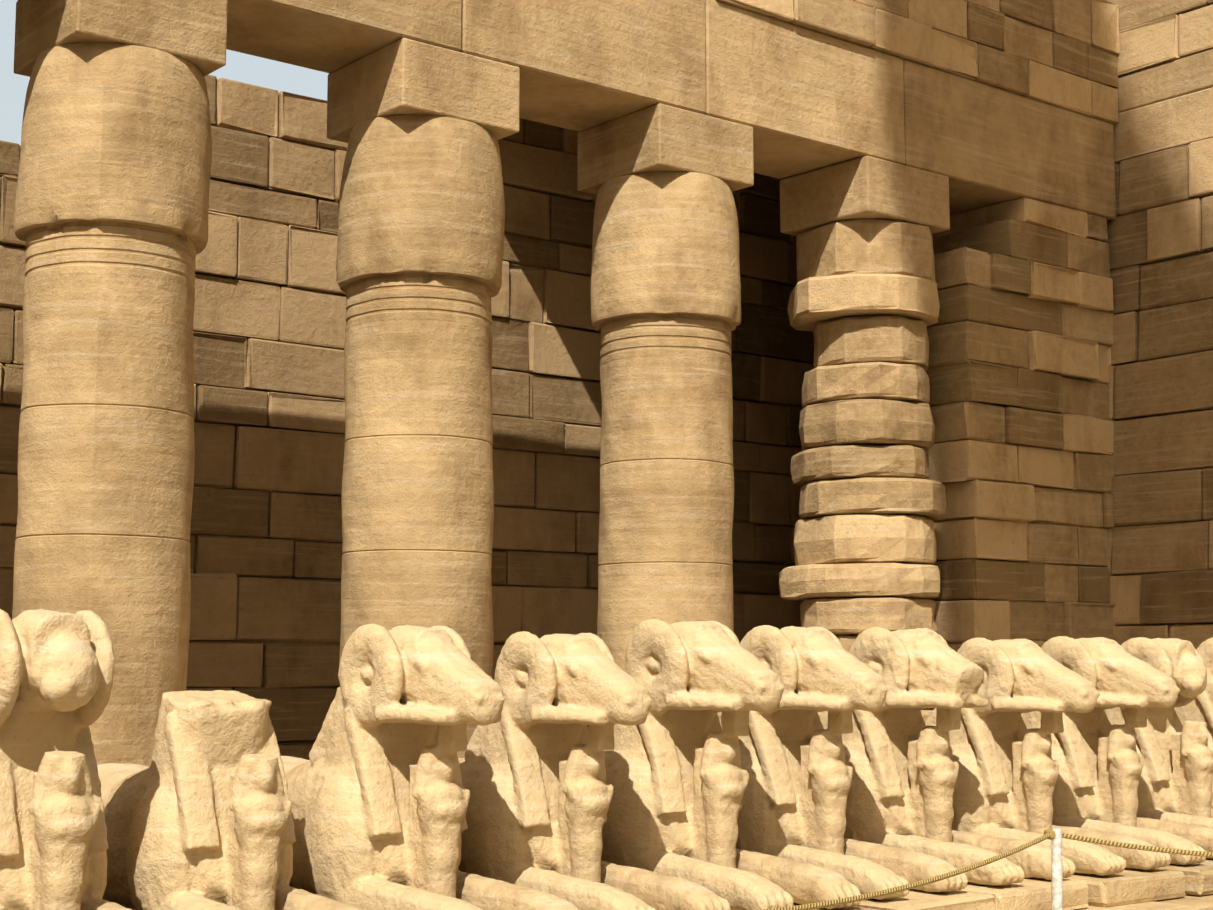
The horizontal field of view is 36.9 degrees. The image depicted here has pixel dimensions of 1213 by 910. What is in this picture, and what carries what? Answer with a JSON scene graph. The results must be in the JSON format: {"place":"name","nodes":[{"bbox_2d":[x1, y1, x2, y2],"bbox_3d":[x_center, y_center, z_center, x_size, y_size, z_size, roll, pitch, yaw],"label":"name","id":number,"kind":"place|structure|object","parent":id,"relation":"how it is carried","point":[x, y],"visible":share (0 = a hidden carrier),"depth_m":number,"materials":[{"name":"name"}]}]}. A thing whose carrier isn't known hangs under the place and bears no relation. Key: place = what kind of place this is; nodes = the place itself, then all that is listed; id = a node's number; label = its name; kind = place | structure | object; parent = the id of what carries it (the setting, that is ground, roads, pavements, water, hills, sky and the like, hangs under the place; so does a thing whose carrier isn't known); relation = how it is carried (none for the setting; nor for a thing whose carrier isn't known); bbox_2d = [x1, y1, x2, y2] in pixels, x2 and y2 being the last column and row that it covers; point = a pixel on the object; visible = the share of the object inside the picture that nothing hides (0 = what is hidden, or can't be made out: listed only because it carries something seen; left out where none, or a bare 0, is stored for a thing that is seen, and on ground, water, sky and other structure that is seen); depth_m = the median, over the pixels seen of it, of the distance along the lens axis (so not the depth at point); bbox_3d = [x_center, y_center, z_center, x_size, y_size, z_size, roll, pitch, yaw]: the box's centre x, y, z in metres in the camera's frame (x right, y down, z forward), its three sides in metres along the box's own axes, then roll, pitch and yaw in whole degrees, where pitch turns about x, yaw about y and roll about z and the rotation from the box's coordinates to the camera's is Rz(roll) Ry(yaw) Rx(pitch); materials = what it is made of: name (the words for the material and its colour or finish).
{"place":"outdoors","nodes":[
{"label":"outdoors","id":0,"kind":"place"},
{"bbox_2d":[12,42,211,766],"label":"column","id":1,"kind":"structure","parent":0,"point":[110,227],"depth_m":16.16,"materials":[{"name":"stone"}]},
{"bbox_2d":[14,0,227,76],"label":"column abacus","id":2,"kind":"object","parent":1,"relation":"on","point":[194,32],"depth_m":16.67,"materials":[{"name":"beige stone"}]},
{"bbox_2d":[0,0,329,144],"label":"sky","id":3,"kind":"structure","parent":0,"point":[240,67],"materials":[{"name":"blue"}]},
{"bbox_2d":[336,115,504,757],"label":"column","id":4,"kind":"structure","parent":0,"point":[420,241],"depth_m":18.29,"materials":[{"name":"stone"}]},
{"bbox_2d":[327,38,519,142],"bbox_3d":[-1.948,-3.731,19.287,1.460,0.712,1.500,5,-8,-39],"label":"column abacus","id":5,"kind":"object","parent":4,"relation":"on","point":[404,76],"depth_m":18.73,"materials":[{"name":"beige stone"}]},
{"bbox_2d":[591,172,740,671],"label":"column","id":6,"kind":"structure","parent":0,"point":[665,297],"depth_m":20.44,"materials":[{"name":"stone"}]},
{"bbox_2d":[578,103,753,194],"bbox_3d":[0.689,-3.484,21.418,1.460,0.712,1.500,5,-8,-39],"label":"column abacus","id":7,"kind":"object","parent":6,"relation":"on","point":[659,137],"depth_m":20.87,"materials":[{"name":"beige stone"}]},
{"bbox_2d":[779,219,946,722],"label":"column","id":8,"kind":"structure","parent":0,"point":[863,305],"depth_m":22.48,"materials":[{"name":"stone"}]},
{"bbox_2d":[780,156,949,235],"bbox_3d":[3.336,-3.239,23.538,1.613,0.727,1.563,5,-8,-39],"label":"column abacus","id":9,"kind":"object","parent":8,"relation":"on","point":[867,187],"visible":0.83,"depth_m":22.96,"materials":[{"name":"beige stone"}]},
{"bbox_2d":[1051,828,1062,909],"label":"barrier post","id":10,"kind":"object","parent":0,"point":[1056,876],"visible":0.94,"depth_m":11.40,"materials":[{"name":"white metal"}]},
{"bbox_2d":[762,833,1050,909],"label":"barrier rope","id":11,"kind":"object","parent":10,"relation":"attached to","point":[841,901],"visible":1,"depth_m":9.97,"materials":[{"name":"beige fabric"}]},
{"bbox_2d":[1044,829,1055,839],"bbox_3d":[2.813,2.392,11.473,0.110,0.060,0.107,5,-8,-39],"label":"rope loop","id":12,"kind":"object","parent":10,"relation":"attached to","point":[1052,832],"visible":0.52,"depth_m":11.43,"materials":[{"name":"beige fabric"}]},
{"bbox_2d":[1062,833,1212,856],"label":"barrier rope","id":13,"kind":"object","parent":10,"relation":"attached to","point":[1135,846],"visible":0.85,"depth_m":11.64,"materials":[{"name":"beige fabric"}]},
{"bbox_2d":[932,0,1212,648],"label":"pylon wall","id":14,"kind":"structure","parent":0,"point":[1160,415],"depth_m":24.91,"materials":[{"name":"beige stone"}]},
{"bbox_2d":[1075,894,1212,909],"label":"ground","id":15,"kind":"structure","parent":0,"point":[1194,902],"depth_m":13.60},
{"bbox_2d":[0,609,131,909],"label":"sphinx","id":16,"kind":"object","parent":15,"relation":"on","point":[56,675],"visible":1,"depth_m":9.60,"materials":[{"name":"stone"}]},
{"bbox_2d":[97,690,362,909],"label":"sphinx","id":17,"kind":"object","parent":15,"relation":"on","point":[198,813],"visible":0.75,"depth_m":10.32,"materials":[{"name":"stone"}]},
{"bbox_2d":[281,624,578,909],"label":"sphinx","id":18,"kind":"object","parent":15,"relation":"on","point":[379,795],"visible":0.71,"depth_m":10.95,"materials":[{"name":"stone"}]},
{"bbox_2d":[458,631,730,909],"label":"sphinx","id":19,"kind":"object","parent":15,"relation":"on","point":[532,768],"visible":0.6,"depth_m":11.63,"materials":[{"name":"stone"}]},
{"bbox_2d":[601,619,860,909],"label":"sphinx","id":20,"kind":"object","parent":15,"relation":"on","point":[677,776],"visible":0.58,"depth_m":12.33,"materials":[{"name":"stone"}]},
{"bbox_2d":[717,625,967,899],"bbox_3d":[1.046,2.247,13.856,1.103,1.869,3.689,5,-8,-38],"label":"sphinx","id":21,"kind":"object","parent":15,"relation":"on","point":[800,773],"visible":0.4,"depth_m":13.09,"materials":[{"name":"stone"}]},
{"bbox_2d":[820,627,1074,885],"bbox_3d":[1.960,2.334,14.611,1.120,1.874,3.708,5,-8,-39],"label":"sphinx","id":22,"kind":"object","parent":15,"relation":"on","point":[901,763],"visible":0.4,"depth_m":13.83,"materials":[{"name":"stone"}]},
{"bbox_2d":[793,859,1212,909],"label":"sphinx slabs","id":23,"kind":"structure","parent":15,"relation":"on","point":[1126,886],"depth_m":13.27,"materials":[{"name":"beige stone"}]},
{"bbox_2d":[925,638,1170,874],"bbox_3d":[2.869,2.441,15.231,1.113,1.798,3.645,5,-9,-40],"label":"sphinx","id":24,"kind":"object","parent":15,"relation":"on","point":[1001,755],"visible":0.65,"depth_m":14.48,"materials":[{"name":"stone"}]},
{"bbox_2d":[1021,636,1212,864],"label":"sphinx","id":25,"kind":"object","parent":15,"relation":"on","point":[1097,757],"visible":0.38,"depth_m":15.21,"materials":[{"name":"stone"}]},
{"bbox_2d":[1104,637,1212,828],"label":"sphinx","id":26,"kind":"object","parent":15,"relation":"on","point":[1175,780],"visible":0.42,"depth_m":16.05,"materials":[{"name":"stone"}]},
{"bbox_2d":[1174,637,1212,808],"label":"sphinx","id":27,"kind":"object","parent":15,"relation":"on","point":[1199,708],"visible":0.1,"depth_m":16.94,"materials":[{"name":"stone"}]},
{"label":"ground","id":28,"kind":"structure","parent":0,"visible":0},
{"bbox_2d":[0,75,813,759],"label":"back wall","id":29,"kind":"structure","parent":28,"relation":"on","point":[266,543],"depth_m":22.64,"materials":[{"name":"stone"}]},
{"bbox_2d":[925,197,1119,651],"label":"pier","id":30,"kind":"structure","parent":28,"relation":"on","point":[1020,451],"depth_m":24.17,"materials":[{"name":"stone"}]},
{"bbox_3d":[-12.499,-0.520,10.277,2.200,7.730,2.200,5,-8,-39],"label":"column","id":31,"kind":"object","parent":28,"relation":"on","visible":0},
{"bbox_2d":[226,0,1115,220],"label":"architrave","id":32,"kind":"object","parent":31,"relation":"on","point":[800,100],"visible":0.62,"depth_m":21.38,"materials":[{"name":"stone"}]},
{"bbox_2d":[716,0,1119,123],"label":"wall","id":33,"kind":"structure","parent":32,"relation":"on","point":[1060,53],"depth_m":24.37,"materials":[{"name":"stone"}]}
]}

